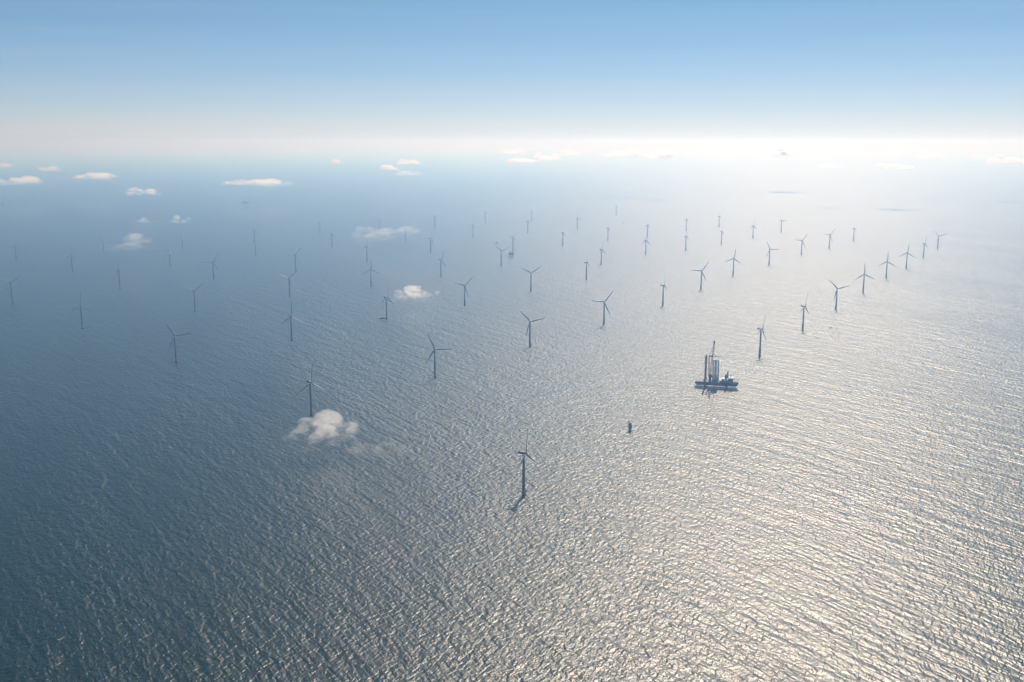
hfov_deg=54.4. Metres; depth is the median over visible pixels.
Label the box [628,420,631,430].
turbine foundation
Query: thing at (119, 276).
wind turbine
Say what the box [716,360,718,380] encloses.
tower section
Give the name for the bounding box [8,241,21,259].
wind turbine
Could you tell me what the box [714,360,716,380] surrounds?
tower section
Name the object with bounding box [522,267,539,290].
wind turbine
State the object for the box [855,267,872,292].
wind turbine
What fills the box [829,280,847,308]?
wind turbine
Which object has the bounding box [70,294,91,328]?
wind turbine
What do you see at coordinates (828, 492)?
sea
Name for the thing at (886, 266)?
wind turbine
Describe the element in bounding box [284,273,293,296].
wind turbine
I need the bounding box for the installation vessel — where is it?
[695,341,739,388]
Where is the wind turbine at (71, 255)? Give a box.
[63,251,77,270]
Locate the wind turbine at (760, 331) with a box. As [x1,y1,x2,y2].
[757,316,765,355]
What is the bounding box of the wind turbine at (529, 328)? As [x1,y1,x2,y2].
[521,312,544,346]
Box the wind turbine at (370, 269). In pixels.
[362,264,378,286]
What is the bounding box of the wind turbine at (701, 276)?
[693,263,707,288]
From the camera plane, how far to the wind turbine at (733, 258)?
5349.05 m
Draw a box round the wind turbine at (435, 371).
[426,334,449,377]
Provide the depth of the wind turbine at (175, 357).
3221.29 m
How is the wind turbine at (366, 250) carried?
in the sea
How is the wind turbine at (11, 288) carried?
in the sea
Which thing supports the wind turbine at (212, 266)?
in the sea
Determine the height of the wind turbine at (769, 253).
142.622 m
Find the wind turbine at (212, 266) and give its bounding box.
[203,255,217,278]
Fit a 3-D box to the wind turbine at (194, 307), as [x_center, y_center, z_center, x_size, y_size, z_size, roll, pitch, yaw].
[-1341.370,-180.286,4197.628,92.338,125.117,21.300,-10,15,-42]
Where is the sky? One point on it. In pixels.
(75, 74)
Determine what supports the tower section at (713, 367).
on the installation vessel
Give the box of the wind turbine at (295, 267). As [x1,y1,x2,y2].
[290,248,300,270]
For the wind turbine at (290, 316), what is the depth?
3569.47 m
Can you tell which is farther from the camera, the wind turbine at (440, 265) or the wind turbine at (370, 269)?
the wind turbine at (440, 265)
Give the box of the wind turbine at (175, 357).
[165,323,189,362]
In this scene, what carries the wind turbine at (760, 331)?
in the sea
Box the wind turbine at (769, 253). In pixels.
[767,243,777,264]
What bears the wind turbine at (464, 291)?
in the sea
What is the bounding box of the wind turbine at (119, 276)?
[113,263,127,288]
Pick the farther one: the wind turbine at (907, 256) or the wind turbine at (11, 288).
the wind turbine at (907, 256)
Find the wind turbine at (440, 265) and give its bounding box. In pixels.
[435,250,445,275]
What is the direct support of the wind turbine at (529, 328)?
in the sea
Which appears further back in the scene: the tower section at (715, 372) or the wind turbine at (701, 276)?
the wind turbine at (701, 276)
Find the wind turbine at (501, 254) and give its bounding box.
[496,246,508,265]
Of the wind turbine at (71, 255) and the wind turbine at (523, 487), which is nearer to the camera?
the wind turbine at (523, 487)
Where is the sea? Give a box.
[0,150,1023,681]
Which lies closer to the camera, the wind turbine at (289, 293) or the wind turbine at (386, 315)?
the wind turbine at (386, 315)
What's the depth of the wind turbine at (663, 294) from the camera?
4345.03 m
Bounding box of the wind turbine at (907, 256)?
[901,246,914,267]
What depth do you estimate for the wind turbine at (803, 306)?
3792.29 m
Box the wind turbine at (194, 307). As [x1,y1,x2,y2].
[192,283,203,311]
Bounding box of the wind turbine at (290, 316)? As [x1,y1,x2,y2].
[280,302,301,340]
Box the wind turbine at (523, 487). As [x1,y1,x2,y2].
[517,433,534,495]
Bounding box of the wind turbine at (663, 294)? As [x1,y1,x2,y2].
[660,273,665,305]
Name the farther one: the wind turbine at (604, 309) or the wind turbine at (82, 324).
the wind turbine at (604, 309)
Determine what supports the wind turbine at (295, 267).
in the sea
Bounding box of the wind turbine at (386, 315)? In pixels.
[382,286,393,319]
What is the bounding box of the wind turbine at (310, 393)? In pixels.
[297,362,324,415]
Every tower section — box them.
[712,360,714,380]
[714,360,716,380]
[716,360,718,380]
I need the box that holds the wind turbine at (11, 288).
[9,275,20,301]
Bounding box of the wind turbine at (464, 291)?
[455,278,471,305]
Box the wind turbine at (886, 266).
[879,251,895,278]
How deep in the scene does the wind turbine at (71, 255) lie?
5503.90 m
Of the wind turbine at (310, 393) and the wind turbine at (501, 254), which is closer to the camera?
the wind turbine at (310, 393)
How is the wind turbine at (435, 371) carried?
in the sea
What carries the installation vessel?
on the sea
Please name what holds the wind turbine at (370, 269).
in the sea
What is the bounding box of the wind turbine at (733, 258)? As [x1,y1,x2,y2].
[726,250,740,274]
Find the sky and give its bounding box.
[0,0,1023,149]
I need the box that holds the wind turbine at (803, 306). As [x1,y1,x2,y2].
[801,295,807,329]
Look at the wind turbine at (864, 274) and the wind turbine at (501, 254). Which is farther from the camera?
the wind turbine at (501, 254)
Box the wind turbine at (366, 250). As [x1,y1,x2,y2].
[364,239,369,261]
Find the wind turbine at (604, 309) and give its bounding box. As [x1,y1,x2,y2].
[596,291,612,324]

